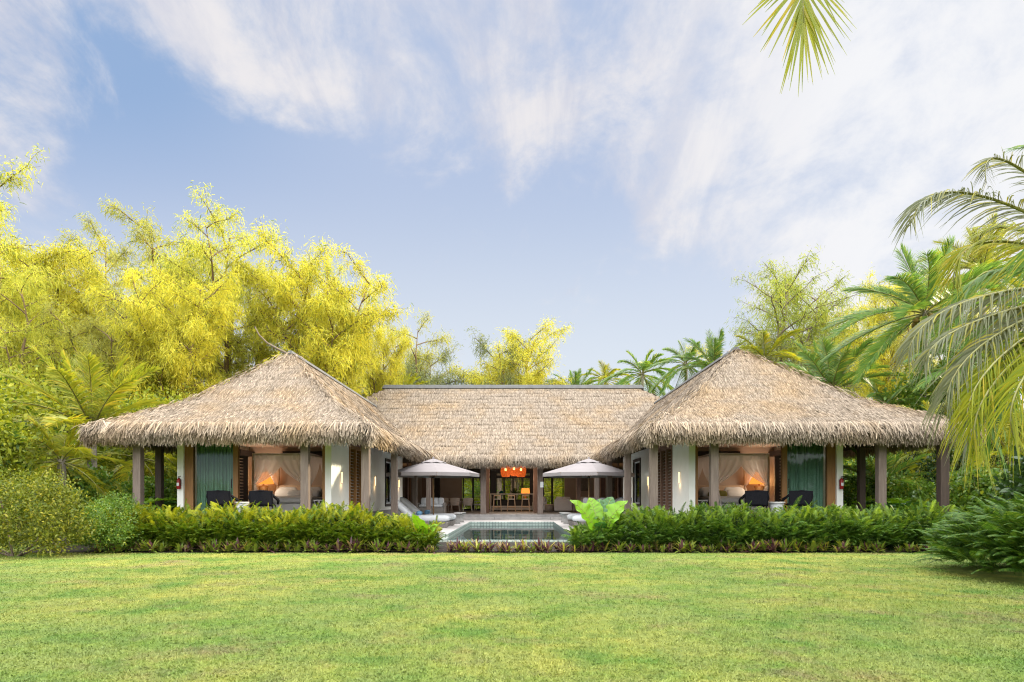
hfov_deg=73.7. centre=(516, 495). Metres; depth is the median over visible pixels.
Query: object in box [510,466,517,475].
pendant lamp
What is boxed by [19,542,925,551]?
planting bed
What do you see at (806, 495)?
rattan armchair
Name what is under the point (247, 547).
border plant
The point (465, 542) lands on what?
border plant
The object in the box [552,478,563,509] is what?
louvre window
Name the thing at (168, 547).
border plant
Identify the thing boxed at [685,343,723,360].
casuarina tree
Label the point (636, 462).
window
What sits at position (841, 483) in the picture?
fire extinguisher
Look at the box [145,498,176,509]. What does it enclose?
taro plant
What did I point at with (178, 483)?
fire extinguisher
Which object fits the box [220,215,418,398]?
casuarina tree
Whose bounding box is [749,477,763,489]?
table lamp
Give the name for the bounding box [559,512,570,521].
hourglass table
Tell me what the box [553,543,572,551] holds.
border plant
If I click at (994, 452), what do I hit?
coconut palm
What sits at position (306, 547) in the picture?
border plant
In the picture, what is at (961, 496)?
shrub
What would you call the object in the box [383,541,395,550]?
border plant
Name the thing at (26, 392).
shrub
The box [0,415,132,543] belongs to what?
coconut palm
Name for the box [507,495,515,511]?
counter stool
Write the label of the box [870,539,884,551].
border plant
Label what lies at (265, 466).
canopy bed
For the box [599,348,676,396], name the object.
coconut palm
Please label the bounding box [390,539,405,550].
border plant
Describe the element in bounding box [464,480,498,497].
coconut palm
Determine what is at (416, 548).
border plant
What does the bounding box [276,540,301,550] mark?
border plant
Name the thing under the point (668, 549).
border plant
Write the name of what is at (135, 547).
border plant
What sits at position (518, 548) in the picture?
border plant
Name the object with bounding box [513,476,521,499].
louvre window
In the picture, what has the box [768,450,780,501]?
louvre window
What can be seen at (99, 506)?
shrub
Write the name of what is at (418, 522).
taro plant
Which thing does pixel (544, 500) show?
white sofa
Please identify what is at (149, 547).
border plant
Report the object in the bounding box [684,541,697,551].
border plant
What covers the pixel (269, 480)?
table lamp
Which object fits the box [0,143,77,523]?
casuarina tree
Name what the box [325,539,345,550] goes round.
border plant
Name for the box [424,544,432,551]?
border plant
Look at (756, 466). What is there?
canopy bed
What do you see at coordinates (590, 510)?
taro plant
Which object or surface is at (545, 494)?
shrub
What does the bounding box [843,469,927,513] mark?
shrub
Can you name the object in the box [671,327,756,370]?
coconut palm
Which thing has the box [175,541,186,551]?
border plant
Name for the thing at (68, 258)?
casuarina tree
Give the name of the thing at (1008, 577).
lawn
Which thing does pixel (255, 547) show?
border plant
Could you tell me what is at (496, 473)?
louvre window
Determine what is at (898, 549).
border plant
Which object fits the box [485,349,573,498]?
casuarina tree
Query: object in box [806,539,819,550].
border plant
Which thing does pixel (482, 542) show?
border plant
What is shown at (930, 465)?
shrub
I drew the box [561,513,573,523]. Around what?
hourglass table
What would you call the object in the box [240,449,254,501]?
louvre window
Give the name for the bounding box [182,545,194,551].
border plant
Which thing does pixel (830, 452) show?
glass door
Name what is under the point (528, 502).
counter stool
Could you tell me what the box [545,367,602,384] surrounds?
coconut palm
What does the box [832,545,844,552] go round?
border plant
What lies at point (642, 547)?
border plant
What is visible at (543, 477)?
louvre window
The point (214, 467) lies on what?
curtain
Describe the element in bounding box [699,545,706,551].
border plant
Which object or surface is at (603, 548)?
border plant
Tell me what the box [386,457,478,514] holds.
parasol
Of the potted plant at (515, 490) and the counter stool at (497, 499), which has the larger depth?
the potted plant at (515, 490)
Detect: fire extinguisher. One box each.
[177,476,180,488]
[839,476,844,488]
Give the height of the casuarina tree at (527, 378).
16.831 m
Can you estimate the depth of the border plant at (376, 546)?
18.07 m
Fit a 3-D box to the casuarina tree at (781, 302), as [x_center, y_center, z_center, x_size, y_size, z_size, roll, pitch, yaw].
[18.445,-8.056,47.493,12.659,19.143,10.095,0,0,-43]
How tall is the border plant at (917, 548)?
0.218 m
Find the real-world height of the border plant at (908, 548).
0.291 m
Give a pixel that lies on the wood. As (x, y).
(843, 464)
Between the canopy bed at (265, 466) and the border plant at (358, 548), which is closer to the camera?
the border plant at (358, 548)
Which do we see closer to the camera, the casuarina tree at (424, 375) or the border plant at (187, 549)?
the border plant at (187, 549)
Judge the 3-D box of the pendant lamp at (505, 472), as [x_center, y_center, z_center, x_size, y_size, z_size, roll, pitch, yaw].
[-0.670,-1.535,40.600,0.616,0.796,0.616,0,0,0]
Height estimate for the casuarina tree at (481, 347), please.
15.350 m
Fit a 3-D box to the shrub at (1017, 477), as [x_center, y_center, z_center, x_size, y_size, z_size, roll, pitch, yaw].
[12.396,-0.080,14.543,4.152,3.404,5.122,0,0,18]
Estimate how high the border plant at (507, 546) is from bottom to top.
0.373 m
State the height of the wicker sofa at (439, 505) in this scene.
0.860 m
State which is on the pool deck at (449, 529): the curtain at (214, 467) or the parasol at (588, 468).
the parasol at (588, 468)
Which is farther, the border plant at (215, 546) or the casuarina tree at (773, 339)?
the casuarina tree at (773, 339)
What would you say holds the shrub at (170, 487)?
on the lawn at (1008, 577)
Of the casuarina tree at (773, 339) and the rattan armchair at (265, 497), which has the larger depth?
the casuarina tree at (773, 339)
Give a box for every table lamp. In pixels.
[258,477,273,490]
[521,488,529,498]
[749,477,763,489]
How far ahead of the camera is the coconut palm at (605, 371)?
60.62 m
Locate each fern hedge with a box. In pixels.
[87,498,446,550]
[561,496,983,550]
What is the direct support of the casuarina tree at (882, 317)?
on the lawn at (1008, 577)
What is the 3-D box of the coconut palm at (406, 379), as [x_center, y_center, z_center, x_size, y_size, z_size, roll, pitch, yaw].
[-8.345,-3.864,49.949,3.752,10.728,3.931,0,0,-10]
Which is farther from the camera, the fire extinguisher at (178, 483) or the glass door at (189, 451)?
the glass door at (189, 451)
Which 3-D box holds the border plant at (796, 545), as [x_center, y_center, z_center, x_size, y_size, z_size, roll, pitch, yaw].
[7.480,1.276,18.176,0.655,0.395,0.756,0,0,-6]
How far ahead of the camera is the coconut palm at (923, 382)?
30.21 m
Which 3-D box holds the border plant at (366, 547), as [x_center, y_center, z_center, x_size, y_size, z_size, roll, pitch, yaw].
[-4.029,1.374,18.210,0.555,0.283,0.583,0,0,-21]
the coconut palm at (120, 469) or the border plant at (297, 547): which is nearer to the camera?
the border plant at (297, 547)
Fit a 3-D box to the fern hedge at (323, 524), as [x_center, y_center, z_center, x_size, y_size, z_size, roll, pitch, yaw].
[-6.941,0.887,18.931,10.233,1.689,2.325,0,0,0]
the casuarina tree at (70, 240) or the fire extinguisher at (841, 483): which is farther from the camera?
the casuarina tree at (70, 240)
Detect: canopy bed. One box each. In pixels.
[252,453,321,511]
[698,453,769,511]
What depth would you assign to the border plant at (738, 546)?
18.29 m
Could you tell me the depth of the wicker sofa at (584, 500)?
37.95 m
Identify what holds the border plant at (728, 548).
on the lawn at (1008, 577)
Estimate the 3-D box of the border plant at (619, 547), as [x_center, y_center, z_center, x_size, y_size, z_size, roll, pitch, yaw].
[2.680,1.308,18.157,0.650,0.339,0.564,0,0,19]
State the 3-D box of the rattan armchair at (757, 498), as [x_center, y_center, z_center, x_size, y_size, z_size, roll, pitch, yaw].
[7.273,0.236,20.872,0.890,0.833,1.001,0,0,12]
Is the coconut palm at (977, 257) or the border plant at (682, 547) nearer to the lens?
the border plant at (682, 547)
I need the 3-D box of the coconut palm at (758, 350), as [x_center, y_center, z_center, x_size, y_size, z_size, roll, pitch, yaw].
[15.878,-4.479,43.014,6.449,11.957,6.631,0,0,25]
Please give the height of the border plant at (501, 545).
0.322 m
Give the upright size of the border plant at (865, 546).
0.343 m
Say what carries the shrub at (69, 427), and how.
on the lawn at (1008, 577)
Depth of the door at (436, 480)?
47.45 m
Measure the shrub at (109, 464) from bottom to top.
6.177 m
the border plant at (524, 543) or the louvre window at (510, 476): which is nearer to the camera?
the border plant at (524, 543)
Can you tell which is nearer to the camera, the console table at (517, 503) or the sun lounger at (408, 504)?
the sun lounger at (408, 504)
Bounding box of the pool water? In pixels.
[447,525,568,539]
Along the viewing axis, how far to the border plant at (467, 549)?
18.06 m
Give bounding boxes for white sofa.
[532,497,546,509]
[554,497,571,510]
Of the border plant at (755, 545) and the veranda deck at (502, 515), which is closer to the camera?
the border plant at (755, 545)
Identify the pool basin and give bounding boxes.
[440,522,569,541]
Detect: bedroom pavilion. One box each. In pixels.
[71,351,439,517]
[585,347,985,515]
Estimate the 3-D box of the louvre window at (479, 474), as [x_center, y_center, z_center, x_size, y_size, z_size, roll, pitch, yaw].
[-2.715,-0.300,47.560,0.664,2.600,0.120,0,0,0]
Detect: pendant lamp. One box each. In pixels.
[501,465,509,476]
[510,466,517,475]
[517,466,525,476]
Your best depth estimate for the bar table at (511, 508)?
44.70 m
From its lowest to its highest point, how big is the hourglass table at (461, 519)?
0.480 m
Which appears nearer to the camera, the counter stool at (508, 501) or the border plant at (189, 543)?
the border plant at (189, 543)
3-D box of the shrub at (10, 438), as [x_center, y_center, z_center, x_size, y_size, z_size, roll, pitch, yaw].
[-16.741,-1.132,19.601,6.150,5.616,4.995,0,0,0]
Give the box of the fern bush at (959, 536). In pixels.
[910,491,1023,574]
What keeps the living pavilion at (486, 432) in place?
on the veranda deck at (502, 515)
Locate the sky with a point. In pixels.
(603, 168)
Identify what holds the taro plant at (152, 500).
on the planting bed at (79, 547)
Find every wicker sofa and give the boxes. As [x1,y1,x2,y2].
[417,498,445,512]
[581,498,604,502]
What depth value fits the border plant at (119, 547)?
17.98 m
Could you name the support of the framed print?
attached to the living pavilion at (486, 432)
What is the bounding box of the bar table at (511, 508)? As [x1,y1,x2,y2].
[490,493,532,510]
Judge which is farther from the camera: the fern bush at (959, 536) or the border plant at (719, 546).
the border plant at (719, 546)
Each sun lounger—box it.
[390,497,450,527]
[400,497,455,525]
[567,497,622,525]
[571,498,631,525]
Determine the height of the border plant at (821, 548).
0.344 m
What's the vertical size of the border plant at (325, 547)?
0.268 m
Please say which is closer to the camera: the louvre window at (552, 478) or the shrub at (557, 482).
the louvre window at (552, 478)
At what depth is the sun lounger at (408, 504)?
28.96 m
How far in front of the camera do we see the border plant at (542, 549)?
18.07 m
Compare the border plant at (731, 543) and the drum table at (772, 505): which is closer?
the border plant at (731, 543)
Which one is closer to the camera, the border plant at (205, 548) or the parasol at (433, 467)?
the border plant at (205, 548)
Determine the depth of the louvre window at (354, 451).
24.83 m
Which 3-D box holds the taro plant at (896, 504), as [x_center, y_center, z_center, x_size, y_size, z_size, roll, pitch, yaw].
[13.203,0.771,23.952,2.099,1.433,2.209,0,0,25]
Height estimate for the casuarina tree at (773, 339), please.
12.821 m
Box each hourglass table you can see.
[450,513,461,523]
[454,512,465,521]
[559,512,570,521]
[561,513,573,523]
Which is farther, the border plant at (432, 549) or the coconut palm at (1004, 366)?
the border plant at (432, 549)
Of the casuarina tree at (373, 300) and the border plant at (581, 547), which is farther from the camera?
the casuarina tree at (373, 300)
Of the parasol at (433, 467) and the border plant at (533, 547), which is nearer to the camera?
the border plant at (533, 547)
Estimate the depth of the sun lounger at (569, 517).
28.96 m
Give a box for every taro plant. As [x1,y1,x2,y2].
[98,498,171,511]
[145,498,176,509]
[167,498,176,506]
[410,514,437,549]
[570,497,627,538]
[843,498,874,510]
[866,498,933,512]
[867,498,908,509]
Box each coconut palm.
[0,344,166,498]
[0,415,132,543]
[66,417,176,497]
[390,372,427,384]
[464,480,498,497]
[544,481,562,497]
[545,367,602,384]
[580,361,633,384]
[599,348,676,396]
[645,340,708,396]
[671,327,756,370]
[733,328,815,371]
[744,0,855,94]
[778,334,907,388]
[818,235,1023,463]
[843,445,935,485]
[849,377,944,462]
[866,400,1020,496]
[887,314,1023,421]
[888,145,1023,492]
[914,212,1023,318]
[914,409,1023,499]
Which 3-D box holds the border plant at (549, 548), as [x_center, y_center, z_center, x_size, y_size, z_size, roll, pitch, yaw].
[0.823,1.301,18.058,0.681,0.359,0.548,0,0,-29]
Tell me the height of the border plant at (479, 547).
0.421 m
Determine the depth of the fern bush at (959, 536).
12.54 m
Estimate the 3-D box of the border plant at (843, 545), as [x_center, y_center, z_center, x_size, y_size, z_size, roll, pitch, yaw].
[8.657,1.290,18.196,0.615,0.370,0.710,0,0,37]
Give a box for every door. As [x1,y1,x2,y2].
[185,442,239,513]
[434,478,439,497]
[781,440,835,508]
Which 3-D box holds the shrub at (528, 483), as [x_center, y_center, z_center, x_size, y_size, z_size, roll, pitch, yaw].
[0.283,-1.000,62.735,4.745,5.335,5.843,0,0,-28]
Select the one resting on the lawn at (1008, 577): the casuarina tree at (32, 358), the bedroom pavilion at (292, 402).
the casuarina tree at (32, 358)
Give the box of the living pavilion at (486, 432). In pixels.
[357,385,665,513]
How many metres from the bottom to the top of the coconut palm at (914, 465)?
5.318 m
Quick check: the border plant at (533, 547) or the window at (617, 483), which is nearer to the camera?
the border plant at (533, 547)
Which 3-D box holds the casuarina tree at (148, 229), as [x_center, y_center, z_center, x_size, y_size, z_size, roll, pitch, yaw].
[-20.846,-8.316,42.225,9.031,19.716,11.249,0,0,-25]
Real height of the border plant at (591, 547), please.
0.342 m
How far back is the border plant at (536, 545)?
18.15 m
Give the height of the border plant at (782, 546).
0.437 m
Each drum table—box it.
[235,502,249,511]
[768,502,784,514]
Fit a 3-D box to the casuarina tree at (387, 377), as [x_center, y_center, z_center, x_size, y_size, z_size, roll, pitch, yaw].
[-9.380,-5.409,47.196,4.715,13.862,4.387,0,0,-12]
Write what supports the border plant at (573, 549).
on the lawn at (1008, 577)
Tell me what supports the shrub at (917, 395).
on the lawn at (1008, 577)
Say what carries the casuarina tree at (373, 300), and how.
on the lawn at (1008, 577)
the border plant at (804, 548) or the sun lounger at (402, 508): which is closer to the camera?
the border plant at (804, 548)
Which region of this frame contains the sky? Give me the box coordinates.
[0,0,1023,408]
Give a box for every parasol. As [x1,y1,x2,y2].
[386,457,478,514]
[543,457,633,498]
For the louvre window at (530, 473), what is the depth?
47.50 m
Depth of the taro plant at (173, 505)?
23.76 m
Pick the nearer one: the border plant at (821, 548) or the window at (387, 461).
the border plant at (821, 548)
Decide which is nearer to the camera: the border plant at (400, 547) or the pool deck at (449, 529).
the border plant at (400, 547)
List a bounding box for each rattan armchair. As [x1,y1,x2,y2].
[206,490,238,510]
[248,490,279,510]
[738,490,769,511]
[781,490,812,510]
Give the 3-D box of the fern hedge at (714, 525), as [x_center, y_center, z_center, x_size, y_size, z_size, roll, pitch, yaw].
[7.097,0.852,18.992,11.856,1.763,2.436,0,0,0]
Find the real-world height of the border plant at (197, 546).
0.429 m
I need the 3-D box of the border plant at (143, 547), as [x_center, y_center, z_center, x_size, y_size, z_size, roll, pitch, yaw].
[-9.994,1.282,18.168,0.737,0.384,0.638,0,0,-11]
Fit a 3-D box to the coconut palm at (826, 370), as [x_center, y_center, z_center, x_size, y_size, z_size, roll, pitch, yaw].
[16.492,-3.542,36.045,6.552,10.083,6.253,0,0,-20]
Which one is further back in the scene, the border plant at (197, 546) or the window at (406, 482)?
the window at (406, 482)
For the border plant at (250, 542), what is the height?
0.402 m
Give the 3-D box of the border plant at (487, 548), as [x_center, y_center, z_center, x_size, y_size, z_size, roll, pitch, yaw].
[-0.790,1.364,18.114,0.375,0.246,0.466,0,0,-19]
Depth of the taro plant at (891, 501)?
22.19 m
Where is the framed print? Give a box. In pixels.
[581,478,587,490]
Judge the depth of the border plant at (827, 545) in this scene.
18.28 m
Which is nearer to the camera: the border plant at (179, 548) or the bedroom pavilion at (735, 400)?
the border plant at (179, 548)
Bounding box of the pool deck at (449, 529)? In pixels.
[436,520,610,539]
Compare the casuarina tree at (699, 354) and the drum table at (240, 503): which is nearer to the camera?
the drum table at (240, 503)
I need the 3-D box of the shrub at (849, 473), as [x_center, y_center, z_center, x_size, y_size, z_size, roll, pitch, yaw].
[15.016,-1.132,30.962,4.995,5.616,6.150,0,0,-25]
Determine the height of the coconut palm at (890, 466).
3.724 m
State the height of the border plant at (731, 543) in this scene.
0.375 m
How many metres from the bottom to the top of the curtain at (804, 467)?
2.455 m
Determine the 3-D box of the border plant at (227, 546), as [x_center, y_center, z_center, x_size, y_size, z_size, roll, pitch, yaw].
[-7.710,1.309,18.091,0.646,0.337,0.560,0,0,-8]
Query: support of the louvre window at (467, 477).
in the living pavilion at (486, 432)
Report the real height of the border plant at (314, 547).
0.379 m
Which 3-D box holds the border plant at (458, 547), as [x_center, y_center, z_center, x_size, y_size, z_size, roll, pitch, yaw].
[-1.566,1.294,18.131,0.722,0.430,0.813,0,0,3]
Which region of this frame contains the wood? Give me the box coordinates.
[17,404,1019,508]
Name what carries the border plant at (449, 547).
on the lawn at (1008, 577)
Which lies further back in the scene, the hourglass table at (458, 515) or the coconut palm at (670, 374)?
the coconut palm at (670, 374)
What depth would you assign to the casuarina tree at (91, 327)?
33.05 m
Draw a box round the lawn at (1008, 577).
[0,507,1023,681]
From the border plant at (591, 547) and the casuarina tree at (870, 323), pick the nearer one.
the border plant at (591, 547)
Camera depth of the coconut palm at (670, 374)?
52.67 m
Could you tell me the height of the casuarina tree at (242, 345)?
19.234 m
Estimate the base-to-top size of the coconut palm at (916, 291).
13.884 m
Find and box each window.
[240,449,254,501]
[347,442,360,508]
[385,458,390,506]
[402,463,411,502]
[463,477,472,509]
[473,474,479,509]
[496,473,503,505]
[504,476,512,499]
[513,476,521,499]
[522,473,530,499]
[543,477,551,503]
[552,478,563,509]
[612,463,622,499]
[633,458,640,506]
[658,440,672,510]
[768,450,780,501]
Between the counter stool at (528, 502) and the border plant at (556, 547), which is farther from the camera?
the counter stool at (528, 502)
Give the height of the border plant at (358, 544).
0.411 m
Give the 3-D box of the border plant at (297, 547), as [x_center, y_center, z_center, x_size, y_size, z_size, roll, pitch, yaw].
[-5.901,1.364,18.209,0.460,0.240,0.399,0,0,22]
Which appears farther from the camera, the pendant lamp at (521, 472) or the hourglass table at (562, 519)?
the pendant lamp at (521, 472)
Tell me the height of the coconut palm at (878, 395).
7.311 m
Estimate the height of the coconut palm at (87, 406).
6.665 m
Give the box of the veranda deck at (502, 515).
[423,510,575,519]
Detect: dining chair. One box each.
[444,498,452,510]
[450,498,460,511]
[462,498,472,511]
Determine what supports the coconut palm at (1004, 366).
on the lawn at (1008, 577)
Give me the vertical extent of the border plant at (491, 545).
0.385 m
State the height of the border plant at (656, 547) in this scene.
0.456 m
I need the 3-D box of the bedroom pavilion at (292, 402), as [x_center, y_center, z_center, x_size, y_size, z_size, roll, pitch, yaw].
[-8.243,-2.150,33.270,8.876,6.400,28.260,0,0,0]
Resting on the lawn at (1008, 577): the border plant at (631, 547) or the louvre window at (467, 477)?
the border plant at (631, 547)
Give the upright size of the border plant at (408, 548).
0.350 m
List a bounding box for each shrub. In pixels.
[0,361,66,529]
[0,377,58,525]
[0,464,101,558]
[2,353,191,482]
[18,462,152,542]
[59,388,195,497]
[67,488,148,552]
[110,472,176,511]
[464,475,527,508]
[464,478,489,508]
[506,473,549,500]
[523,478,560,503]
[547,478,562,502]
[843,455,904,502]
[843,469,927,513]
[855,354,1023,476]
[894,398,1022,492]
[906,461,1011,511]
[989,445,1023,507]
[994,450,1023,507]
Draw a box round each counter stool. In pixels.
[493,495,501,511]
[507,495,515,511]
[521,495,529,511]
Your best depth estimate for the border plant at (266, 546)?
18.14 m
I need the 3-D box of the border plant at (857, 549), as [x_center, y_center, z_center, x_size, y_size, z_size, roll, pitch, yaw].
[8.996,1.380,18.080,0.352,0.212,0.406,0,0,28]
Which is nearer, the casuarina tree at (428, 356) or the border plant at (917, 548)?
the border plant at (917, 548)
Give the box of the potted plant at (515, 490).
[510,488,520,499]
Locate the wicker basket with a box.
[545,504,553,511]
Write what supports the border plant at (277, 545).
on the planting bed at (79, 547)
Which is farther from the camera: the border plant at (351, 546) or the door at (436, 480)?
the door at (436, 480)
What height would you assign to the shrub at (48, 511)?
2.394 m
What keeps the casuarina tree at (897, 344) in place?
on the lawn at (1008, 577)
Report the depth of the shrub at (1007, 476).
20.74 m
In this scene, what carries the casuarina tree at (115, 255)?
on the lawn at (1008, 577)
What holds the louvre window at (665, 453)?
in the bedroom pavilion at (735, 400)
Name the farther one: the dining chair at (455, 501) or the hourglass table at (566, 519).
the dining chair at (455, 501)
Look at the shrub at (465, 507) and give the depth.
64.44 m
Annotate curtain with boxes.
[197,442,232,512]
[787,442,823,511]
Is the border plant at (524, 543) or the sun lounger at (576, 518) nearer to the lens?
the border plant at (524, 543)
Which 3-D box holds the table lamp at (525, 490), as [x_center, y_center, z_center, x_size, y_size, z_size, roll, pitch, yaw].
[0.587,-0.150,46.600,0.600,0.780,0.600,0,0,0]
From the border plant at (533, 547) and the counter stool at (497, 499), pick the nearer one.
the border plant at (533, 547)
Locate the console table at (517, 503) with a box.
[498,500,532,510]
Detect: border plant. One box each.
[89,537,111,552]
[98,539,126,551]
[129,539,152,551]
[129,542,141,550]
[140,539,161,551]
[156,541,165,550]
[164,541,173,550]
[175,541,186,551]
[180,540,197,551]
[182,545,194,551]
[188,539,208,550]
[198,543,208,551]
[202,539,223,550]
[214,539,233,552]
[224,537,247,550]
[235,540,252,551]
[241,538,260,550]
[246,541,274,552]
[250,543,261,550]
[270,541,284,550]
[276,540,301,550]
[289,543,300,550]
[300,536,316,550]
[305,540,329,552]
[321,543,333,551]
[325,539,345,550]
[338,536,365,550]
[344,537,363,551]
[348,537,368,552]
[359,543,370,552]
[366,537,384,551]
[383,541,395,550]
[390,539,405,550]
[401,540,416,551]
[410,540,423,551]
[419,545,438,553]
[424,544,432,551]
[441,540,455,551]
[447,538,469,550]
[460,540,471,550]
[461,544,473,551]
[467,536,487,552]
[472,539,491,551]
[482,539,496,550]
[483,543,492,551]
[494,541,511,551]
[498,540,513,551]
[511,542,524,551]
[514,535,531,550]
[526,544,543,552]
[527,537,545,550]
[537,543,546,551]
[538,538,555,552]
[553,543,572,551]
[554,540,562,550]
[567,545,582,552]
[576,543,586,550]
[585,541,600,550]
[598,539,609,550]
[608,538,625,551]
[621,541,635,551]
[637,543,647,551]
[644,542,654,550]
[649,536,665,549]
[658,545,666,551]
[665,543,674,551]
[672,538,692,552]
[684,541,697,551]
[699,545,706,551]
[706,544,719,551]
[713,538,724,549]
[721,543,739,552]
[723,539,741,550]
[724,541,749,552]
[739,538,760,552]
[749,538,781,553]
[764,537,784,550]
[769,538,798,551]
[788,537,812,551]
[801,545,810,551]
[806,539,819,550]
[816,539,832,550]
[817,538,834,550]
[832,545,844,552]
[834,538,849,550]
[854,544,861,551]
[859,539,876,552]
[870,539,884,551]
[890,544,902,551]
[904,542,914,551]
[913,545,922,551]
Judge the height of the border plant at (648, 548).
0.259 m
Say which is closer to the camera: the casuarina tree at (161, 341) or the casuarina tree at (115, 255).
the casuarina tree at (161, 341)
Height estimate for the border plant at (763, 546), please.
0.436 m
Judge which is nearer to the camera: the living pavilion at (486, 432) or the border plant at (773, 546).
the border plant at (773, 546)
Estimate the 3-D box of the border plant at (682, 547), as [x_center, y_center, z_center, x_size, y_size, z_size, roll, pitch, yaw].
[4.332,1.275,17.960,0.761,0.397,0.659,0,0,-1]
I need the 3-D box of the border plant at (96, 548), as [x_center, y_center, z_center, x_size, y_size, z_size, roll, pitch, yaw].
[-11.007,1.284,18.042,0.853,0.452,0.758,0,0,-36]
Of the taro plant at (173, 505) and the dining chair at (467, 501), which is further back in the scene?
the dining chair at (467, 501)
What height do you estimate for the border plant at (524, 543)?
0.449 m
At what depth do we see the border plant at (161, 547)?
18.19 m
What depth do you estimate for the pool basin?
28.33 m
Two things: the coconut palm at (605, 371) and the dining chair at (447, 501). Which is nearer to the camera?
the dining chair at (447, 501)
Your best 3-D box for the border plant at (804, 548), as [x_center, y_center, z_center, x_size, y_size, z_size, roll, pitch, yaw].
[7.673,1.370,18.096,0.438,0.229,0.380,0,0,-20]
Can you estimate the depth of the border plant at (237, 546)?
18.12 m
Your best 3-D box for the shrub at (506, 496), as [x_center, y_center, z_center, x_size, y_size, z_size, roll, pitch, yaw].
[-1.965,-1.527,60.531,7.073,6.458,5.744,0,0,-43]
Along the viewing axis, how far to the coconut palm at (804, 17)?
4.70 m
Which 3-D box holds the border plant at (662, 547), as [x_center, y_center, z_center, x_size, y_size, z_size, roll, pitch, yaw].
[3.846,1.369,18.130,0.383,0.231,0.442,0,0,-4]
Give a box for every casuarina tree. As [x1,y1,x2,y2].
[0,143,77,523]
[0,226,124,458]
[0,252,90,522]
[5,228,110,436]
[38,278,165,470]
[70,212,177,353]
[79,258,250,452]
[98,196,245,393]
[132,180,303,391]
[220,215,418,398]
[299,255,383,393]
[353,322,413,397]
[381,309,463,383]
[387,341,473,384]
[446,315,573,498]
[450,326,545,505]
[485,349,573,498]
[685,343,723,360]
[724,244,875,396]
[745,324,864,393]
[771,306,894,469]
[831,267,952,404]
[868,230,1022,396]
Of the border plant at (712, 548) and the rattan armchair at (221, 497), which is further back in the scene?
the rattan armchair at (221, 497)
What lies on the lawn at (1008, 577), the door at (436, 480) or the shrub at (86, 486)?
the shrub at (86, 486)
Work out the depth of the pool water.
25.91 m

